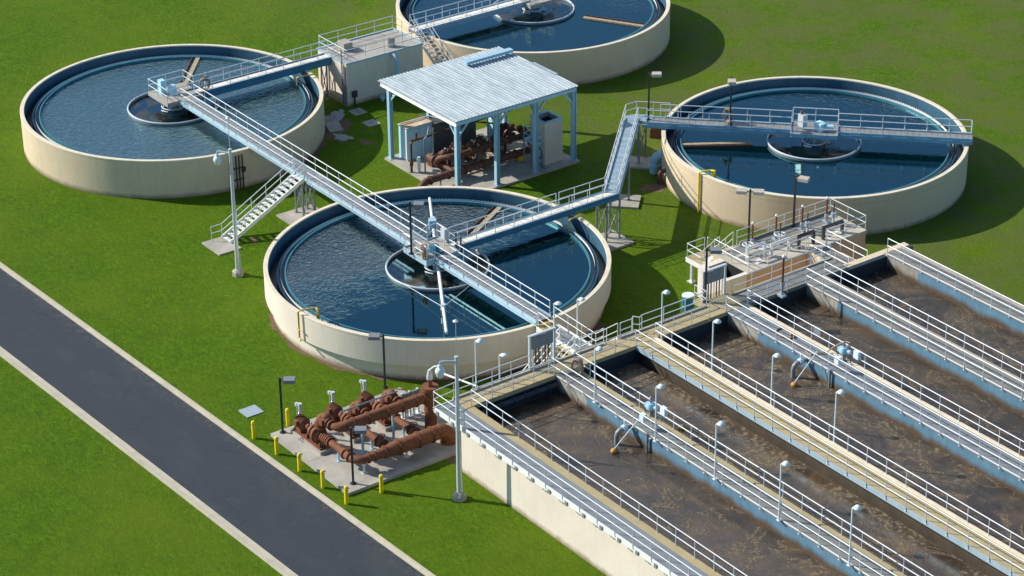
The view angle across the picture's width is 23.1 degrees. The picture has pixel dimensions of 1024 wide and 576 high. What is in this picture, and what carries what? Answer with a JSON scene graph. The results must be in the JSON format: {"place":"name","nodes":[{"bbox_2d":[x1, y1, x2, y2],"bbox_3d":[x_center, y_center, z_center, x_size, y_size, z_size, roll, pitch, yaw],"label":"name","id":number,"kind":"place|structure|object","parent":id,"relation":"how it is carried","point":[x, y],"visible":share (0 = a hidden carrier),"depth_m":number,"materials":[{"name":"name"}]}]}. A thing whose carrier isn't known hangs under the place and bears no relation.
{"place":"outdoors","nodes":[
{"label":"outdoors","id":0,"kind":"place"},
{"bbox_2d":[0,268,424,575],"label":"road","id":1,"kind":"structure","parent":0,"point":[286,520],"depth_m":150.35,"materials":[{"name":"asphalt"}]},
{"bbox_2d":[0,346,297,575],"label":"kerb gutter","id":2,"kind":"object","parent":1,"relation":"on","point":[208,509],"visible":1,"depth_m":148.40,"materials":[{"name":"concrete"}]},
{"bbox_2d":[0,265,429,575],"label":"kerb gutter","id":3,"kind":"object","parent":1,"relation":"on","point":[233,435],"visible":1,"depth_m":152.19,"materials":[{"name":"concrete"}]},
{"bbox_2d":[287,126,331,172],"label":"soil","id":4,"kind":"structure","parent":0,"point":[322,146],"depth_m":189.91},
{"bbox_2d":[325,114,352,132],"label":"soil","id":5,"kind":"structure","parent":0,"point":[345,123],"depth_m":193.63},
{"bbox_2d":[331,109,344,120],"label":"gravel","id":6,"kind":"structure","parent":5,"relation":"on","point":[339,114],"depth_m":195.38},
{"bbox_2d":[316,16,422,106],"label":"tank building","id":7,"kind":"structure","parent":0,"point":[358,67],"depth_m":197.61,"materials":[{"name":"beige paint"}]},
{"bbox_2d":[266,302,514,382],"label":"soil","id":8,"kind":"structure","parent":0,"point":[273,325],"depth_m":158.81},
{"bbox_2d":[0,0,1023,575],"bbox_3d":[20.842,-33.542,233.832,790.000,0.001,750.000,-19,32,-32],"label":"ground","id":9,"kind":"structure","parent":0,"point":[158,288],"depth_m":175.67,"materials":[{"name":"green plant"}]},
{"bbox_2d":[0,352,288,575],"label":"kerb","id":10,"kind":"structure","parent":9,"relation":"on","point":[168,484],"depth_m":148.01,"materials":[{"name":"concrete"}]},
{"bbox_2d":[20,44,324,198],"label":"clarifier tank","id":11,"kind":"object","parent":9,"relation":"on","point":[48,155],"visible":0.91,"depth_m":184.69,"materials":[{"name":"beige paint"}]},
{"bbox_2d":[40,59,304,158],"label":"tank water","id":12,"kind":"structure","parent":11,"relation":"in","point":[89,113],"depth_m":190.22,"materials":[{"name":"blue liquid"}]},
{"bbox_2d":[129,95,216,122],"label":"feed well water","id":13,"kind":"structure","parent":11,"relation":"in","point":[148,108],"depth_m":190.26,"materials":[{"name":"liquid"}]},
{"bbox_2d":[148,40,335,106],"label":"footbridge","id":14,"kind":"object","parent":11,"relation":"on","point":[170,95],"visible":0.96,"depth_m":192.83,"materials":[{"name":"grey metal"}]},
{"bbox_2d":[199,76,209,90],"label":"hose rack","id":15,"kind":"object","parent":14,"relation":"on","point":[204,78],"visible":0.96,"depth_m":190.63,"materials":[{"name":"metal"}]},
{"bbox_2d":[0,262,435,575],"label":"kerb","id":16,"kind":"structure","parent":9,"relation":"on","point":[399,551],"depth_m":152.14,"materials":[{"name":"concrete"}]},
{"bbox_2d":[202,236,241,255],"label":"concrete slab","id":17,"kind":"structure","parent":9,"relation":"on","point":[219,246],"depth_m":174.65,"materials":[{"name":"concrete"}]},
{"bbox_2d":[213,116,243,277],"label":"street lamp","id":18,"kind":"object","parent":9,"relation":"on","point":[237,271],"visible":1,"depth_m":168.52,"materials":[{"name":"grey metal"}]},
{"bbox_2d":[238,404,263,417],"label":"lid cover","id":19,"kind":"object","parent":9,"relation":"on","point":[251,411],"visible":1,"depth_m":154.08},
{"bbox_2d":[276,204,318,224],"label":"concrete slab","id":20,"kind":"structure","parent":9,"relation":"on","point":[290,217],"depth_m":179.04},
{"bbox_2d":[297,453,301,471],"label":"bollard","id":21,"kind":"object","parent":9,"relation":"on","point":[299,463],"visible":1,"depth_m":147.50,"materials":[{"name":"metal"}]},
{"bbox_2d":[320,469,324,488],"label":"bollard","id":22,"kind":"object","parent":9,"relation":"on","point":[322,474],"visible":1,"depth_m":145.78,"materials":[{"name":"metal"}]},
{"bbox_2d":[325,115,343,132],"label":"concrete slab","id":23,"kind":"structure","parent":9,"relation":"on","point":[332,123],"depth_m":193.41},
{"bbox_2d":[328,131,347,142],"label":"soil","id":24,"kind":"structure","parent":9,"relation":"on","point":[333,137],"depth_m":191.41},
{"bbox_2d":[333,133,353,140],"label":"gravel","id":25,"kind":"structure","parent":24,"relation":"on","point":[342,137],"depth_m":191.38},
{"bbox_2d":[344,485,348,504],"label":"bollard","id":26,"kind":"object","parent":9,"relation":"on","point":[346,497],"visible":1,"depth_m":144.22,"materials":[{"name":"metal"}]},
{"bbox_2d":[348,108,367,115],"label":"manhole","id":27,"kind":"object","parent":9,"relation":"on","point":[357,111],"visible":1,"depth_m":195.70,"materials":[{"name":"grey concrete"}]},
{"bbox_2d":[270,387,461,495],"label":"concrete slab","id":28,"kind":"structure","parent":9,"relation":"on","point":[338,475],"depth_m":148.72,"materials":[{"name":"concrete"}]},
{"bbox_2d":[279,376,295,433],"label":"flood lamp","id":29,"kind":"object","parent":28,"relation":"on","point":[288,379],"visible":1,"depth_m":150.06,"materials":[{"name":"brown metal"}]},
{"bbox_2d":[290,402,354,461],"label":"pump","id":30,"kind":"object","parent":28,"relation":"on","point":[317,438],"visible":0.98,"depth_m":149.12,"materials":[{"name":"brown metal"}]},
{"bbox_2d":[326,390,388,449],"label":"pump","id":31,"kind":"object","parent":28,"relation":"on","point":[333,409],"visible":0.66,"depth_m":150.28,"materials":[{"name":"brown metal"}]},
{"bbox_2d":[350,426,366,484],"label":"flood lamp","id":32,"kind":"object","parent":28,"relation":"on","point":[359,429],"visible":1,"depth_m":144.67,"materials":[{"name":"brown metal"}]},
{"bbox_2d":[358,379,420,436],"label":"pump","id":33,"kind":"object","parent":28,"relation":"on","point":[385,424],"visible":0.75,"depth_m":151.44,"materials":[{"name":"brown metal"}]},
{"bbox_2d":[330,369,455,474],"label":"pump manifold","id":34,"kind":"object","parent":28,"relation":"on","point":[433,431],"visible":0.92,"depth_m":148.92,"materials":[{"name":"red paint"}]},
{"bbox_2d":[400,387,422,419],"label":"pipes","id":35,"kind":"object","parent":28,"relation":"on","point":[408,413],"visible":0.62,"depth_m":152.78,"materials":[{"name":"metal"}]},
{"bbox_2d":[361,119,380,126],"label":"manhole","id":36,"kind":"object","parent":9,"relation":"on","point":[371,123],"visible":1,"depth_m":193.63,"materials":[{"name":"grey concrete"}]},
{"bbox_2d":[368,333,387,388],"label":"flood lamp","id":37,"kind":"object","parent":9,"relation":"on","point":[374,336],"visible":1,"depth_m":154.80,"materials":[{"name":"brown metal"}]},
{"bbox_2d":[379,474,383,492],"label":"bollard","id":38,"kind":"object","parent":9,"relation":"on","point":[381,487],"visible":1,"depth_m":145.30,"materials":[{"name":"metal"}]},
{"bbox_2d":[180,84,618,369],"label":"footbridge","id":39,"kind":"object","parent":9,"relation":"on","point":[441,252],"visible":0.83,"depth_m":171.24,"materials":[{"name":"metal"}]},
{"bbox_2d":[409,201,423,254],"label":"flood lamp","id":40,"kind":"object","parent":39,"relation":"on","point":[417,204],"visible":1,"depth_m":164.35,"materials":[{"name":"brown metal"}]},
{"bbox_2d":[263,186,610,379],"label":"clarifier tank","id":41,"kind":"object","parent":9,"relation":"on","point":[302,326],"visible":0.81,"depth_m":161.02,"materials":[{"name":"beige paint"}]},
{"bbox_2d":[286,204,588,336],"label":"tank water","id":42,"kind":"structure","parent":41,"relation":"in","point":[336,272],"depth_m":165.34,"materials":[{"name":"blue liquid"}]},
{"bbox_2d":[387,250,487,287],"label":"feed well water","id":43,"kind":"structure","parent":41,"relation":"in","point":[405,268],"depth_m":165.83,"materials":[{"name":"liquid"}]},
{"bbox_2d":[435,319,466,501],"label":"street lamp","id":44,"kind":"object","parent":9,"relation":"on","point":[459,495],"visible":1,"depth_m":142.60,"materials":[{"name":"grey metal"}]},
{"bbox_2d":[385,127,578,188],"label":"concrete slab","id":45,"kind":"structure","parent":9,"relation":"on","point":[513,170],"depth_m":185.48,"materials":[{"name":"concrete"}]},
{"bbox_2d":[397,115,438,160],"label":"equipment cabinet","id":46,"kind":"object","parent":45,"relation":"on","point":[410,128],"visible":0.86,"depth_m":186.85,"materials":[{"name":"metal"}]},
{"bbox_2d":[423,147,452,173],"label":"pump","id":47,"kind":"object","parent":45,"relation":"on","point":[436,168],"visible":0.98,"depth_m":184.85,"materials":[{"name":"brown metal"}]},
{"bbox_2d":[418,114,475,153],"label":"cabinet row","id":48,"kind":"object","parent":45,"relation":"on","point":[442,141],"visible":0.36,"depth_m":188.36,"materials":[{"name":"metal"}]},
{"bbox_2d":[453,139,479,165],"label":"pump","id":49,"kind":"object","parent":45,"relation":"on","point":[467,160],"visible":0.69,"depth_m":185.53,"materials":[{"name":"brown metal"}]},
{"bbox_2d":[410,110,530,186],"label":"pump manifold","id":50,"kind":"object","parent":45,"relation":"on","point":[509,136],"visible":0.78,"depth_m":184.92,"materials":[{"name":"metal"}]},
{"bbox_2d":[377,46,579,186],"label":"canopy","id":51,"kind":"object","parent":45,"relation":"on","point":[456,93],"visible":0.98,"depth_m":184.32,"materials":[{"name":"grey metal"}]},
{"bbox_2d":[488,116,493,139],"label":"equipment box","id":52,"kind":"object","parent":45,"relation":"on","point":[490,130],"visible":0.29,"depth_m":189.14,"materials":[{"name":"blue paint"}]},
{"bbox_2d":[479,135,506,157],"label":"pump","id":53,"kind":"object","parent":45,"relation":"on","point":[490,154],"visible":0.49,"depth_m":187.16,"materials":[{"name":"brown metal"}]},
{"bbox_2d":[500,122,529,147],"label":"cross pipe","id":54,"kind":"object","parent":45,"relation":"on","point":[504,126],"visible":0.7,"depth_m":188.60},
{"bbox_2d":[524,110,562,168],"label":"equipment cabinet","id":55,"kind":"object","parent":45,"relation":"on","point":[550,136],"visible":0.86,"depth_m":185.88,"materials":[{"name":"metal"}]},
{"bbox_2d":[396,0,669,84],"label":"clarifier tank","id":56,"kind":"object","parent":9,"relation":"on","point":[645,44],"visible":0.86,"depth_m":201.61,"materials":[{"name":"beige paint"}]},
{"bbox_2d":[408,0,555,64],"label":"footbridge","id":57,"kind":"object","parent":56,"relation":"on","point":[435,25],"visible":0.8,"depth_m":204.06,"materials":[{"name":"grey metal"}]},
{"bbox_2d":[414,0,652,51],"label":"tank water","id":58,"kind":"structure","parent":56,"relation":"in","point":[575,30],"depth_m":205.23,"materials":[{"name":"blue liquid"}]},
{"bbox_2d":[497,0,572,21],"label":"feed well water","id":59,"kind":"structure","parent":56,"relation":"in","point":[557,9],"depth_m":208.16,"materials":[{"name":"liquid"}]},
{"bbox_2d":[601,230,633,251],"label":"concrete slab","id":60,"kind":"structure","parent":9,"relation":"on","point":[614,243],"depth_m":174.55,"materials":[{"name":"concrete"}]},
{"bbox_2d":[448,101,670,250],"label":"footbridge","id":61,"kind":"object","parent":60,"relation":"on","point":[628,131],"visible":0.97,"depth_m":173.35,"materials":[{"name":"grey metal"}]},
{"bbox_2d":[647,72,661,120],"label":"flood lamp","id":62,"kind":"object","parent":61,"relation":"on","point":[656,74],"visible":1,"depth_m":183.88,"materials":[{"name":"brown metal"}]},
{"bbox_2d":[608,194,640,208],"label":"concrete slab","id":63,"kind":"structure","parent":9,"relation":"on","point":[633,202],"depth_m":180.22,"materials":[{"name":"concrete"}]},
{"bbox_2d":[627,156,650,169],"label":"concrete slab","id":64,"kind":"structure","parent":9,"relation":"on","point":[633,161],"depth_m":186.27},
{"bbox_2d":[681,292,694,311],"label":"plastic drum","id":65,"kind":"object","parent":9,"relation":"on","point":[685,295],"visible":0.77,"depth_m":165.08,"materials":[{"name":"blue paint"}]},
{"bbox_2d":[433,238,1023,575],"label":"treatment basin","id":66,"kind":"object","parent":9,"relation":"on","point":[601,532],"visible":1,"depth_m":143.85,"materials":[{"name":"beige paint"}]},
{"bbox_2d":[475,338,482,388],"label":"basin lamp","id":67,"kind":"object","parent":66,"relation":"on","point":[479,340],"visible":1,"depth_m":145.69,"materials":[{"name":"metal"}]},
{"bbox_2d":[527,326,555,367],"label":"bar gate","id":68,"kind":"structure","parent":66,"relation":"attached to","point":[542,338],"depth_m":148.51,"materials":[{"name":"metal"}]},
{"bbox_2d":[571,356,583,375],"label":"hose rack","id":69,"kind":"object","parent":66,"relation":"on","point":[579,360],"visible":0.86,"depth_m":147.67,"materials":[{"name":"metal"}]},
{"bbox_2d":[592,346,602,402],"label":"basin lamp","id":70,"kind":"object","parent":66,"relation":"on","point":[599,348],"visible":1,"depth_m":144.21,"materials":[{"name":"metal"}]},
{"bbox_2d":[614,420,631,445],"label":"outlet pipe","id":71,"kind":"object","parent":66,"relation":"attached to","point":[624,427],"visible":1,"depth_m":142.82,"materials":[{"name":"metal"}]},
{"bbox_2d":[639,396,667,421],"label":"valve actuator","id":72,"kind":"object","parent":66,"relation":"on","point":[649,406],"visible":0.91,"depth_m":142.99,"materials":[{"name":"metal"}]},
{"bbox_2d":[653,384,664,441],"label":"basin lamp","id":73,"kind":"object","parent":66,"relation":"on","point":[660,386],"visible":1,"depth_m":140.14,"materials":[{"name":"metal"}]},
{"bbox_2d":[490,392,840,575],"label":"basin water","id":74,"kind":"structure","parent":66,"relation":"in","point":[738,539],"depth_m":138.46,"materials":[{"name":"liquid"}]},
{"bbox_2d":[661,290,669,340],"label":"basin lamp","id":75,"kind":"object","parent":66,"relation":"on","point":[666,292],"visible":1,"depth_m":150.77,"materials":[{"name":"metal"}]},
{"bbox_2d":[702,247,721,303],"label":"flood lamp","id":76,"kind":"object","parent":66,"relation":"on","point":[715,250],"visible":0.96,"depth_m":154.75,"materials":[{"name":"brown metal"}]},
{"bbox_2d":[701,263,726,301],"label":"bar gate","id":77,"kind":"structure","parent":66,"relation":"attached to","point":[717,274],"depth_m":156.27,"materials":[{"name":"metal"}]},
{"bbox_2d":[711,319,720,370],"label":"basin lamp","id":78,"kind":"object","parent":66,"relation":"on","point":[717,321],"visible":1,"depth_m":147.33,"materials":[{"name":"metal"}]},
{"bbox_2d":[712,421,724,480],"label":"basin lamp","id":79,"kind":"object","parent":66,"relation":"on","point":[721,423],"visible":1,"depth_m":136.47,"materials":[{"name":"metal"}]},
{"bbox_2d":[770,353,780,405],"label":"basin lamp","id":80,"kind":"object","parent":66,"relation":"on","point":[777,355],"visible":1,"depth_m":143.59,"materials":[{"name":"metal"}]},
{"bbox_2d":[776,255,786,297],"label":"sluice valve","id":81,"kind":"object","parent":66,"relation":"on","point":[781,294],"visible":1,"depth_m":156.71,"materials":[{"name":"white paint"}]},
{"bbox_2d":[776,461,789,521],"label":"basin lamp","id":82,"kind":"object","parent":66,"relation":"on","point":[786,463],"visible":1,"depth_m":132.76,"materials":[{"name":"metal"}]},
{"bbox_2d":[596,362,986,575],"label":"basin water","id":83,"kind":"structure","parent":66,"relation":"in","point":[911,545],"depth_m":139.67,"materials":[{"name":"liquid"}]},
{"bbox_2d":[791,354,807,377],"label":"outlet pipe","id":84,"kind":"object","parent":66,"relation":"attached to","point":[799,361],"visible":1,"depth_m":149.64,"materials":[{"name":"metal"}]},
{"bbox_2d":[775,327,850,354],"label":"loose hose","id":85,"kind":"object","parent":66,"relation":"on","point":[789,337],"visible":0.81,"depth_m":150.68,"materials":[{"name":"beige rubber"}]},
{"bbox_2d":[833,389,844,442],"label":"basin lamp","id":86,"kind":"object","parent":66,"relation":"on","point":[841,391],"visible":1,"depth_m":139.73,"materials":[{"name":"metal"}]},
{"bbox_2d":[834,341,860,364],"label":"valve actuator","id":87,"kind":"object","parent":66,"relation":"on","point":[843,350],"visible":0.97,"depth_m":148.69,"materials":[{"name":"metal"}]},
{"bbox_2d":[675,328,1023,554],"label":"basin water","id":88,"kind":"structure","parent":66,"relation":"in","point":[981,493],"depth_m":143.75,"materials":[{"name":"liquid"}]},
{"bbox_2d":[846,505,861,566],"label":"basin lamp","id":89,"kind":"object","parent":66,"relation":"on","point":[857,507],"visible":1,"depth_m":128.81,"materials":[{"name":"metal"}]},
{"bbox_2d":[766,299,1023,456],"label":"basin water","id":90,"kind":"structure","parent":66,"relation":"in","point":[981,405],"depth_m":150.19,"materials":[{"name":"liquid"}]},
{"bbox_2d":[843,269,1023,379],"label":"basin water","id":91,"kind":"structure","parent":66,"relation":"in","point":[962,319],"depth_m":156.58,"materials":[{"name":"liquid"}]},
{"bbox_2d":[685,198,867,306],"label":"headworks","id":92,"kind":"object","parent":9,"relation":"on","point":[848,245],"visible":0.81,"depth_m":166.29,"materials":[{"name":"beige paint"}]},
{"bbox_2d":[736,188,763,237],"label":"flood lamp","id":93,"kind":"object","parent":92,"relation":"on","point":[745,191],"visible":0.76,"depth_m":165.88,"materials":[{"name":"brown metal"}]},
{"bbox_2d":[745,241,766,261],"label":"stoplog rack","id":94,"kind":"object","parent":92,"relation":"on","point":[763,243],"visible":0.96,"depth_m":164.76,"materials":[{"name":"metal"}]},
{"bbox_2d":[769,237,790,257],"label":"stoplog rack","id":95,"kind":"object","parent":92,"relation":"on","point":[788,239],"visible":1,"depth_m":165.25,"materials":[{"name":"metal"}]},
{"bbox_2d":[791,175,809,227],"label":"flood lamp","id":96,"kind":"object","parent":92,"relation":"on","point":[804,179],"visible":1,"depth_m":168.01,"materials":[{"name":"brown metal"}]},
{"bbox_2d":[797,205,805,231],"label":"sluice valve","id":97,"kind":"object","parent":92,"relation":"on","point":[800,228],"visible":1,"depth_m":168.55,"materials":[{"name":"red paint"}]},
{"bbox_2d":[797,230,815,248],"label":"stoplog rack","id":98,"kind":"object","parent":92,"relation":"on","point":[812,232],"visible":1,"depth_m":166.34,"materials":[{"name":"brown metal"}]},
{"bbox_2d":[822,196,830,223],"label":"sluice valve","id":99,"kind":"object","parent":92,"relation":"on","point":[825,220],"visible":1,"depth_m":169.67,"materials":[{"name":"red paint"}]},
{"bbox_2d":[821,219,843,239],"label":"stoplog rack","id":100,"kind":"object","parent":92,"relation":"on","point":[841,221],"visible":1,"depth_m":167.54,"materials":[{"name":"grey metal"}]},
{"bbox_2d":[661,76,968,234],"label":"clarifier tank","id":101,"kind":"object","parent":9,"relation":"on","point":[689,181],"visible":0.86,"depth_m":178.84,"materials":[{"name":"beige paint"}]},
{"bbox_2d":[648,150,661,173],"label":"elbow pipe","id":102,"kind":"object","parent":101,"relation":"attached to","point":[654,164],"visible":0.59,"depth_m":184.53,"materials":[{"name":"blue metal"}]},
{"bbox_2d":[656,168,665,184],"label":"elbow pipe","id":103,"kind":"object","parent":101,"relation":"attached to","point":[659,179],"visible":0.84,"depth_m":182.97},
{"bbox_2d":[642,104,972,144],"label":"footbridge","id":104,"kind":"object","parent":101,"relation":"on","point":[802,126],"visible":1,"depth_m":183.20,"materials":[{"name":"blue paint"}]},
{"bbox_2d":[727,76,735,124],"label":"flood lamp","id":105,"kind":"object","parent":104,"relation":"on","point":[731,81],"visible":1,"depth_m":183.10,"materials":[{"name":"grey metal"}]},
{"bbox_2d":[768,135,859,158],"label":"feed well water","id":106,"kind":"structure","parent":101,"relation":"in","point":[796,147],"depth_m":183.36,"materials":[{"name":"liquid"}]},
{"bbox_2d":[681,92,947,196],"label":"tank water","id":107,"kind":"structure","parent":101,"relation":"in","point":[872,166],"depth_m":182.22,"materials":[{"name":"blue liquid"}]},
{"bbox_2d":[508,321,609,372],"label":"soil","id":108,"kind":"structure","parent":0,"point":[599,324],"depth_m":162.67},
{"bbox_2d":[639,180,666,192],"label":"soil","id":109,"kind":"structure","parent":0,"point":[654,187],"depth_m":182.80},
{"bbox_2d":[650,128,661,138],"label":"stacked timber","id":110,"kind":"object","parent":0,"point":[655,133],"visible":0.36,"depth_m":190.51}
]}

